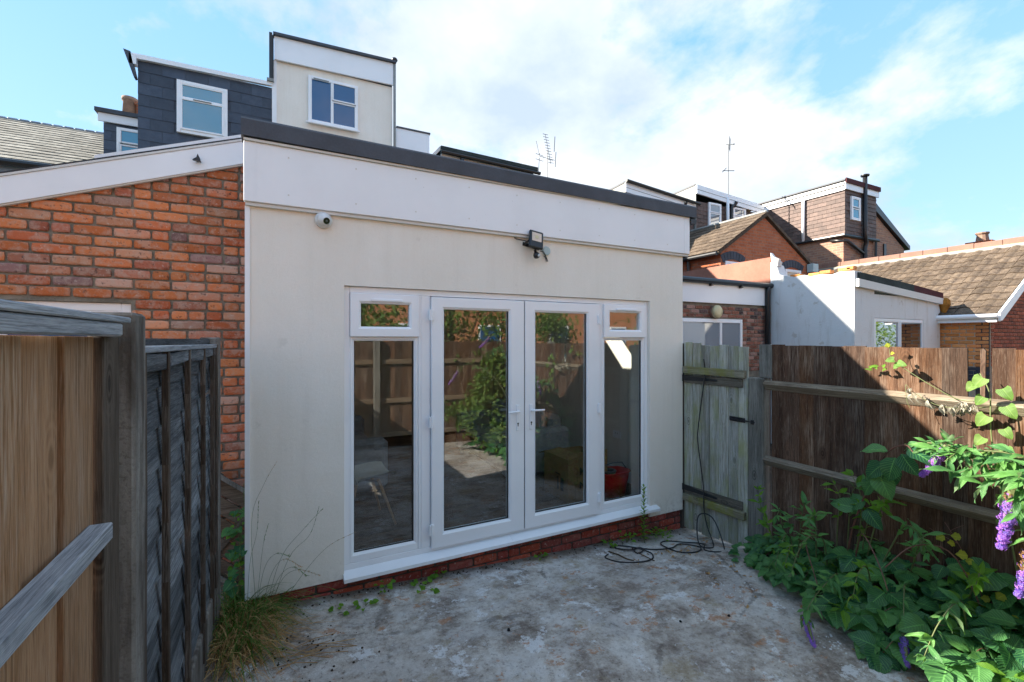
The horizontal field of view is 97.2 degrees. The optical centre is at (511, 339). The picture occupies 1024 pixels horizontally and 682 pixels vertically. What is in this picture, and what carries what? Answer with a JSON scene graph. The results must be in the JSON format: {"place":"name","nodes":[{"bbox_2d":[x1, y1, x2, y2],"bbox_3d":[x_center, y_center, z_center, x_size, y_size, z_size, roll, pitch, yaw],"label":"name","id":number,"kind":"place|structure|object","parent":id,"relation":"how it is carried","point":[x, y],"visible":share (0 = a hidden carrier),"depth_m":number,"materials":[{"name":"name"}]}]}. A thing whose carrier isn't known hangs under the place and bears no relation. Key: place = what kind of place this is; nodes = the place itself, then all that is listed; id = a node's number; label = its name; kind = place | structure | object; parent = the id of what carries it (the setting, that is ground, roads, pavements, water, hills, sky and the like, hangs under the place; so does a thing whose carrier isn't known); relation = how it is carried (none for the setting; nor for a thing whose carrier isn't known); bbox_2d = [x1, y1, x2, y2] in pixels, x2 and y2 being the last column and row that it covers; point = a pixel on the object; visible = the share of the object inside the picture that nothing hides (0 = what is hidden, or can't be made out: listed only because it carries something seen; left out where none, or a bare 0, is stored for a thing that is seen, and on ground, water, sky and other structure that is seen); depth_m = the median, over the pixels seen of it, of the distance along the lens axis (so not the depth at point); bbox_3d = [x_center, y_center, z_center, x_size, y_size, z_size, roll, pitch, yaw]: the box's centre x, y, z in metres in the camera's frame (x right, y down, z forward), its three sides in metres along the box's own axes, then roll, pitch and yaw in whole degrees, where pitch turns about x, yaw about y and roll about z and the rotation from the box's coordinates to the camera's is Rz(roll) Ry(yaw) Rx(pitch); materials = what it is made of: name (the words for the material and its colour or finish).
{"place":"outdoors","nodes":[
{"label":"outdoors","id":0,"kind":"place"},
{"bbox_2d":[0,116,103,171],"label":"slate roofed house","id":1,"kind":"structure","parent":0,"point":[26,143],"depth_m":8.79,"materials":[{"name":"grey tile"}]},
{"bbox_2d":[355,415,387,495],"bbox_3d":[-2.153,1.313,5.592,0.860,0.832,1.800,0,0,-27],"label":"sofa","id":2,"kind":"object","parent":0,"point":[370,449],"visible":0.23,"depth_m":4.93,"materials":[{"name":"fabric"}]},
{"bbox_2d":[383,430,455,437],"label":"ground","id":3,"kind":"structure","parent":0,"point":[411,434],"depth_m":10.60,"materials":[{"name":"concrete"}]},
{"bbox_2d":[94,312,144,681],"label":"concrete post","id":4,"kind":"object","parent":3,"relation":"on","point":[132,503],"visible":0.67,"depth_m":1.24,"materials":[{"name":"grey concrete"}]},
{"bbox_2d":[0,299,130,681],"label":"boarded fence","id":5,"kind":"object","parent":4,"relation":"attached to","point":[59,508],"visible":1,"depth_m":0.94,"materials":[{"name":"brown wood"}]},
{"bbox_2d":[200,337,220,629],"bbox_3d":[-1.938,1.107,2.897,0.102,2.245,0.112,0,0,-27],"label":"concrete post","id":6,"kind":"object","parent":3,"relation":"on","point":[214,340],"visible":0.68,"depth_m":2.91,"materials":[{"name":"grey concrete"}]},
{"bbox_2d":[94,31,429,153],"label":"dormer house","id":7,"kind":"structure","parent":3,"relation":"on","point":[327,88],"depth_m":9.05,"materials":[{"name":"grey stone"}]},
{"bbox_2d":[116,127,137,151],"bbox_3d":[-7.536,-3.860,9.041,0.600,0.680,0.066,0,0,-27],"label":"window","id":8,"kind":"structure","parent":7,"relation":"in","point":[129,137],"depth_m":8.96,"materials":[{"name":"white plastic"}]},
{"bbox_2d":[121,95,137,113],"bbox_3d":[-8.806,-4.775,10.620,0.529,1.610,0.600,0,0,-27],"label":"chimney stack","id":9,"kind":"object","parent":7,"relation":"on","point":[130,103],"visible":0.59,"depth_m":10.34,"materials":[{"name":"brick"}]},
{"bbox_2d":[177,79,227,138],"bbox_3d":[-5.823,-4.315,8.492,0.795,0.970,0.100,0,0,-27],"label":"window","id":10,"kind":"structure","parent":7,"relation":"in","point":[202,110],"depth_m":8.48,"materials":[{"name":"white plastic"}]},
{"bbox_2d":[308,74,357,129],"bbox_3d":[-3.769,-4.985,9.533,0.980,0.970,0.090,0,0,-27],"label":"window","id":11,"kind":"structure","parent":7,"relation":"in","point":[330,102],"depth_m":9.51,"materials":[{"name":"white plastic"}]},
{"bbox_2d":[241,116,696,605],"bbox_3d":[-1.411,0.415,6.988,4.320,3.830,6.765,0,0,-27],"label":"extension","id":12,"kind":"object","parent":3,"relation":"on","point":[423,298],"visible":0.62,"depth_m":3.85,"materials":[{"name":"paint"}]},
{"bbox_2d":[315,212,331,227],"bbox_3d":[-1.359,-0.870,3.256,0.115,0.115,0.106,0,0,-27],"label":"security camera","id":13,"kind":"object","parent":12,"relation":"attached to","point":[323,219],"visible":1,"depth_m":3.24,"materials":[{"name":"grey plastic"}]},
{"bbox_2d":[355,461,396,524],"bbox_3d":[-1.421,1.307,4.255,0.528,0.852,0.460,0,0,-35],"label":"dining chair","id":14,"kind":"object","parent":12,"relation":"on","point":[367,472],"visible":0.45,"depth_m":4.32,"materials":[{"name":"grey wood"}]},
{"bbox_2d":[429,297,523,548],"bbox_3d":[-0.285,0.677,3.855,0.879,2.050,0.131,0,0,-27],"label":"door","id":15,"kind":"structure","parent":12,"relation":"in","point":[440,536],"depth_m":3.88,"materials":[{"name":"white plastic"}]},
{"bbox_2d":[456,399,568,476],"bbox_3d":[-0.061,1.313,6.265,0.900,0.832,1.800,0,0,-27],"label":"sofa","id":16,"kind":"object","parent":12,"relation":"on","point":[480,434],"visible":0.52,"depth_m":5.93,"materials":[{"name":"fabric"}]},
{"bbox_2d":[514,229,547,261],"bbox_3d":[0.201,-0.847,4.025,0.346,0.259,0.136,0,0,-27],"label":"floodlight","id":17,"kind":"object","parent":12,"relation":"attached to","point":[535,241],"visible":1,"depth_m":3.99,"materials":[{"name":"black plastic"}]},
{"bbox_2d":[542,246,549,254],"bbox_3d":[0.316,-0.815,4.142,0.080,0.080,0.023,0,0,-27],"label":"junction box","id":18,"kind":"object","parent":12,"relation":"attached to","point":[546,249],"visible":0.96,"depth_m":4.13,"materials":[{"name":"grey plastic"}]},
{"bbox_2d":[524,301,601,528],"bbox_3d":[0.493,0.677,4.252,0.847,2.050,0.131,0,0,-27],"label":"door","id":19,"kind":"structure","parent":12,"relation":"in","point":[592,319],"depth_m":4.32,"materials":[{"name":"white plastic"}]},
{"bbox_2d":[538,446,606,502],"bbox_3d":[0.678,1.470,5.165,0.522,0.519,0.654,0,0,-27],"label":"cardboard box","id":20,"kind":"object","parent":12,"relation":"on","point":[563,474],"visible":0.52,"depth_m":4.89,"materials":[{"name":"cardboard"}]},
{"bbox_2d":[605,462,630,497],"bbox_3d":[1.119,1.539,5.048,0.427,0.380,0.284,0,0,-27],"label":"mop bucket","id":21,"kind":"object","parent":12,"relation":"on","point":[616,479],"visible":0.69,"depth_m":4.94,"materials":[{"name":"red plastic"}]},
{"bbox_2d":[673,184,764,228],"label":"tile hung house","id":22,"kind":"structure","parent":3,"relation":"on","point":[715,206],"depth_m":14.99,"materials":[{"name":"grey paint"}]},
{"bbox_2d":[708,202,720,224],"bbox_3d":[6.702,-4.090,14.919,0.590,0.840,0.060,0,0,-27],"label":"window","id":23,"kind":"structure","parent":22,"relation":"in","point":[714,209],"depth_m":14.88,"materials":[{"name":"white plastic"}]},
{"bbox_2d":[722,136,734,193],"bbox_3d":[7.490,-5.615,15.488,0.385,2.890,0.877,0,0,39],"label":"tv aerial","id":24,"kind":"object","parent":22,"relation":"attached to","point":[729,144],"visible":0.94,"depth_m":15.52,"materials":[{"name":"metal"}]},
{"bbox_2d":[733,207,745,218],"bbox_3d":[7.790,-4.150,15.473,0.650,0.720,0.060,0,0,-27],"label":"window","id":25,"kind":"structure","parent":22,"relation":"in","point":[737,212],"depth_m":15.44,"materials":[{"name":"white plastic"}]},
{"bbox_2d":[683,210,817,275],"bbox_3d":[6.090,-0.585,13.103,4.030,5.630,3.100,0,0,-27],"label":"gabled outrigger","id":26,"kind":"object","parent":3,"relation":"on","point":[757,235],"visible":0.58,"depth_m":11.89,"materials":[{"name":"brown tile"}]},
{"bbox_2d":[725,261,738,264],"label":"window","id":27,"kind":"structure","parent":26,"relation":"in","point":[726,262],"depth_m":11.20,"materials":[{"name":"white plastic"}]},
{"bbox_2d":[785,269,800,275],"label":"window","id":28,"kind":"structure","parent":26,"relation":"in","point":[789,272],"depth_m":12.36,"materials":[{"name":"white plastic"}]},
{"bbox_2d":[758,174,880,264],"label":"tile hung wing","id":29,"kind":"structure","parent":3,"relation":"on","point":[833,222],"depth_m":14.30,"materials":[{"name":"brown tile"}]},
{"bbox_2d":[850,196,860,221],"bbox_3d":[10.667,-4.065,14.010,0.510,0.730,0.060,0,0,-27],"label":"window","id":30,"kind":"structure","parent":29,"relation":"in","point":[855,202],"depth_m":13.99,"materials":[{"name":"white plastic"}]},
{"bbox_2d":[770,253,950,443],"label":"white outbuilding","id":31,"kind":"structure","parent":3,"relation":"on","point":[848,306],"depth_m":8.55,"materials":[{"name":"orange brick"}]},
{"bbox_2d":[874,318,922,347],"bbox_3d":[7.418,0.193,8.669,1.850,1.175,0.086,0,0,-27],"label":"window","id":32,"kind":"structure","parent":31,"relation":"in","point":[904,333],"depth_m":8.64,"materials":[{"name":"white plastic"}]},
{"bbox_2d":[763,344,1023,654],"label":"board fence","id":33,"kind":"object","parent":3,"relation":"on","point":[836,410],"visible":0.63,"depth_m":3.31,"materials":[{"name":"brown wood"}]},
{"bbox_2d":[866,343,1018,576],"bbox_3d":[2.789,0.926,2.977,0.135,1.809,0.862,0,0,-26],"label":"climbing vine","id":34,"kind":"object","parent":33,"relation":"attached to","point":[981,418],"visible":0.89,"depth_m":2.76,"materials":[{"name":"green plant"}]},
{"bbox_2d":[807,236,1023,398],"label":"tiled bungalow","id":35,"kind":"object","parent":3,"relation":"on","point":[980,286],"visible":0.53,"depth_m":9.69,"materials":[{"name":"brown tile"}]},
{"bbox_2d":[965,231,994,243],"bbox_3d":[14.928,-1.750,14.183,1.300,3.161,0.600,0,0,-27],"label":"distant chimney","id":36,"kind":"object","parent":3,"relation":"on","point":[982,237],"visible":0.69,"depth_m":13.93,"materials":[{"name":"brick"}]},
{"bbox_2d":[433,145,540,174],"bbox_3d":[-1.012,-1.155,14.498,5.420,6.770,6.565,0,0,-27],"label":"skylight","id":37,"kind":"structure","parent":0,"point":[449,152],"depth_m":11.04,"materials":[{"name":"plastic"}]},
{"bbox_2d":[535,134,555,176],"bbox_3d":[1.137,-5.449,14.591,0.791,2.558,0.367,0,0,-27],"label":"tv aerial","id":38,"kind":"object","parent":37,"relation":"attached to","point":[548,151],"visible":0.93,"depth_m":14.65,"materials":[{"name":"metal"}]},
{"bbox_2d":[0,0,1023,252],"label":"sky","id":39,"kind":"structure","parent":0,"point":[923,98],"materials":[{"name":"blue"}]},
{"bbox_2d":[205,528,964,681],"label":"patio","id":40,"kind":"structure","parent":0,"point":[457,634],"depth_m":2.98,"materials":[{"name":"concrete"}]},
{"bbox_2d":[191,588,215,681],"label":"gravel board","id":41,"kind":"object","parent":40,"relation":"on","point":[199,668],"visible":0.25,"depth_m":2.40,"materials":[{"name":"concrete"}]},
{"bbox_2d":[145,338,217,681],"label":"lap fence panel","id":42,"kind":"object","parent":41,"relation":"on","point":[181,492],"visible":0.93,"depth_m":1.95,"materials":[{"name":"grey wood"}]},
{"bbox_2d":[221,473,244,585],"bbox_3d":[-2.142,1.430,3.389,1.116,1.074,0.059,0,0,-27],"label":"leaning fence panel","id":43,"kind":"object","parent":40,"relation":"on","point":[231,490],"visible":0.03,"depth_m":3.41,"materials":[{"name":"grey wood"}]},
{"bbox_2d":[221,507,246,604],"bbox_3d":[-1.912,1.537,3.132,0.192,0.687,0.301,0,0,-27],"label":"corner nettle","id":44,"kind":"object","parent":40,"relation":"on","point":[235,553],"visible":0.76,"depth_m":3.12,"materials":[{"name":"green plant"}]},
{"bbox_2d":[203,575,360,681],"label":"grass tuft","id":45,"kind":"object","parent":40,"relation":"on","point":[242,630],"visible":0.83,"depth_m":2.77,"materials":[{"name":"green plant"}]},
{"bbox_2d":[240,464,354,614],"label":"seeding grass","id":46,"kind":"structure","parent":40,"relation":"on","point":[280,559],"depth_m":3.03,"materials":[{"name":"green plant"}]},
{"bbox_2d":[272,633,356,671],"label":"dead stalks","id":47,"kind":"object","parent":40,"relation":"on","point":[315,650],"visible":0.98,"depth_m":2.70,"materials":[{"name":"beige plant"}]},
{"bbox_2d":[328,603,348,615],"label":"wall weed","id":48,"kind":"object","parent":40,"relation":"on","point":[331,608],"depth_m":3.12,"materials":[{"name":"green plant"}]},
{"bbox_2d":[353,598,379,610],"bbox_3d":[-1.047,1.875,3.221,0.125,0.045,0.159,0,0,32],"label":"wall weed","id":49,"kind":"object","parent":40,"relation":"on","point":[356,602],"depth_m":3.22,"materials":[{"name":"green plant"}]},
{"bbox_2d":[373,579,395,592],"bbox_3d":[-0.965,1.866,3.390,0.169,0.084,0.103,0,0,-6],"label":"wall weed","id":50,"kind":"object","parent":40,"relation":"on","point":[389,585],"depth_m":3.39,"materials":[{"name":"green plant"}]},
{"bbox_2d":[410,576,439,593],"bbox_3d":[-0.673,1.891,3.458,0.193,0.061,0.213,0,0,-27],"label":"wall weed","id":51,"kind":"object","parent":40,"relation":"on","point":[422,587],"depth_m":3.45,"materials":[{"name":"green plant"}]},
{"bbox_2d":[429,570,446,578],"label":"wall weed","id":52,"kind":"object","parent":40,"relation":"on","point":[434,576],"depth_m":3.65,"materials":[{"name":"green plant"}]},
{"bbox_2d":[217,530,709,681],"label":"dirt crumbs","id":53,"kind":"object","parent":40,"relation":"on","point":[486,567],"visible":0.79,"depth_m":3.27,"materials":[{"name":"brown soil"}]},
{"bbox_2d":[534,551,548,559],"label":"wall weed","id":54,"kind":"object","parent":40,"relation":"on","point":[545,554],"depth_m":4.08,"materials":[{"name":"green plant"}]},
{"bbox_2d":[230,555,860,679],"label":"paint flakes","id":55,"kind":"object","parent":40,"relation":"on","point":[240,669],"visible":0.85,"depth_m":2.82,"materials":[{"name":"white paint"}]},
{"bbox_2d":[601,539,617,546],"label":"wall weed","id":56,"kind":"object","parent":40,"relation":"on","point":[605,541],"depth_m":4.42,"materials":[{"name":"green plant"}]},
{"bbox_2d":[608,551,633,560],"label":"twig","id":57,"kind":"object","parent":40,"relation":"on","point":[621,556],"visible":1,"depth_m":4.16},
{"bbox_2d":[618,530,636,542],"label":"wall weed","id":58,"kind":"object","parent":40,"relation":"on","point":[629,534],"depth_m":4.50,"materials":[{"name":"green plant"}]},
{"bbox_2d":[638,484,648,542],"bbox_3d":[1.331,1.750,4.542,0.115,0.600,0.126,0,0,-11],"label":"fleabane","id":59,"kind":"object","parent":40,"relation":"on","point":[643,511],"visible":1,"depth_m":4.55,"materials":[{"name":"green plant"}]},
{"bbox_2d":[648,526,672,540],"bbox_3d":[1.530,1.984,4.639,0.296,0.105,0.262,0,0,-7],"label":"feathery weed","id":60,"kind":"object","parent":40,"relation":"on","point":[661,530],"visible":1,"depth_m":4.64,"materials":[{"name":"green plant"}]},
{"bbox_2d":[680,343,685,527],"bbox_3d":[1.897,1.075,5.010,0.080,2.070,0.065,0,0,-27],"label":"gate post","id":61,"kind":"object","parent":40,"relation":"on","point":[682,518],"visible":0.28,"depth_m":4.97,"materials":[{"name":"grey wood"}]},
{"bbox_2d":[682,342,754,546],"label":"garden gate","id":62,"kind":"structure","parent":61,"relation":"attached to","point":[723,436],"depth_m":4.58,"materials":[{"name":"grey wood"}]},
{"bbox_2d":[605,359,724,562],"bbox_3d":[1.455,1.121,4.319,1.280,1.844,0.469,0,0,-19],"label":"cable","id":63,"kind":"object","parent":62,"relation":"hanging from","point":[670,548],"visible":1,"depth_m":4.42,"materials":[{"name":"black plastic"}]},
{"bbox_2d":[634,540,854,650],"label":"dead leaves","id":64,"kind":"object","parent":40,"relation":"on","point":[747,606],"visible":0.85,"depth_m":3.93,"materials":[{"name":"brown plant"}]},
{"bbox_2d":[728,536,767,565],"bbox_3d":[2.147,1.891,3.982,0.399,0.154,0.502,0,0,-27],"label":"ivy","id":65,"kind":"object","parent":40,"relation":"on","point":[734,551],"visible":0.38,"depth_m":4.11,"materials":[{"name":"green plant"}]},
{"bbox_2d":[748,377,769,542],"bbox_3d":[2.309,1.242,4.218,0.105,1.775,0.150,0,0,-27],"label":"latch post","id":66,"kind":"object","parent":40,"relation":"on","point":[758,430],"visible":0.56,"depth_m":4.17,"materials":[{"name":"grey wood"}]},
{"bbox_2d":[759,345,771,378],"bbox_3d":[2.341,0.199,4.150,0.040,0.307,0.120,0,0,-27],"label":"post cleat","id":67,"kind":"object","parent":66,"relation":"on","point":[765,361],"visible":1,"depth_m":4.14,"materials":[{"name":"grey wood"}]},
{"bbox_2d":[749,469,997,667],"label":"butterfly bush shoots","id":68,"kind":"object","parent":40,"relation":"on","point":[975,581],"visible":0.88,"depth_m":2.99,"materials":[{"name":"green plant"}]},
{"bbox_2d":[743,532,1023,681],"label":"bramble","id":69,"kind":"object","parent":40,"relation":"on","point":[982,643],"visible":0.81,"depth_m":2.80,"materials":[{"name":"green plant"}]},
{"bbox_2d":[930,523,1018,618],"bbox_3d":[2.803,1.465,2.760,0.086,0.631,0.407,0,0,-27],"label":"yellow vine","id":70,"kind":"object","parent":69,"relation":"on","point":[961,553],"visible":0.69,"depth_m":2.78,"materials":[{"name":"green plant"}]},
{"bbox_2d":[830,443,942,550],"bbox_3d":[2.498,1.244,3.049,0.187,1.176,0.748,0,0,-8],"label":"leaved cane","id":71,"kind":"object","parent":40,"relation":"on","point":[887,471],"visible":0.96,"depth_m":3.05,"materials":[{"name":"green plant"}]},
{"bbox_2d":[904,428,1023,598],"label":"butterfly bush","id":72,"kind":"object","parent":40,"relation":"on","point":[1008,472],"visible":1,"depth_m":2.42,"materials":[{"name":"green plant"}]},
{"bbox_2d":[609,179,700,229],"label":"brown dormer house","id":73,"kind":"structure","parent":0,"point":[629,186],"depth_m":13.52,"materials":[{"name":"grey stone"}]},
{"bbox_2d":[876,203,909,256],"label":"gabled brick house","id":74,"kind":"structure","parent":0,"point":[893,241],"depth_m":15.45,"materials":[{"name":"orange brick"}]},
{"bbox_2d":[883,244,886,255],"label":"slot window","id":75,"kind":"structure","parent":74,"relation":"in","point":[884,245],"depth_m":15.37,"materials":[{"name":"grey glass"}]},
{"bbox_3d":[6.682,2.130,8.803,11.680,0.001,11.500,0,0,-27],"label":"neighbour yard","id":76,"kind":"object","parent":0,"visible":0},
{"bbox_2d":[683,257,770,442],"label":"boundary parapet","id":77,"kind":"structure","parent":76,"relation":"on","point":[758,270],"depth_m":9.81,"materials":[{"name":"paint"}]},
{"bbox_2d":[683,276,773,378],"bbox_3d":[2.967,0.535,10.454,3.400,3.389,4.384,0,0,-27],"label":"brick extension","id":78,"kind":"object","parent":76,"relation":"on","point":[743,320],"visible":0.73,"depth_m":8.75,"materials":[{"name":"brown brick"}]},
{"bbox_2d":[683,318,741,346],"bbox_3d":[3.786,0.041,8.562,1.740,0.878,0.100,0,0,-27],"label":"window","id":79,"kind":"structure","parent":78,"relation":"in","point":[712,332],"depth_m":8.56,"materials":[{"name":"white plastic"}]},
{"bbox_2d":[710,305,722,317],"bbox_3d":[3.868,-0.530,8.533,0.250,0.250,0.121,0,0,-27],"label":"wall lamp","id":80,"kind":"object","parent":78,"relation":"attached to","point":[716,311],"visible":1,"depth_m":8.48,"materials":[{"name":"glass"}]},
{"label":"side yard","id":81,"kind":"structure","parent":0,"visible":0},
{"bbox_2d":[0,135,244,568],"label":"brick outrigger","id":82,"kind":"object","parent":81,"relation":"on","point":[155,236],"visible":0.46,"depth_m":3.38,"materials":[{"name":"red brick"}]},
{"bbox_2d":[0,300,130,335],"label":"window","id":83,"kind":"structure","parent":82,"relation":"in","point":[82,306],"depth_m":3.25,"materials":[{"name":"white plastic"}]},
{"bbox_2d":[192,154,200,162],"bbox_3d":[-2.421,-1.395,3.469,0.055,0.059,0.050,0,0,-27],"label":"cable clip","id":84,"kind":"object","parent":82,"relation":"attached to","point":[197,158],"visible":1,"depth_m":3.45,"materials":[{"name":"black plastic"}]}
]}

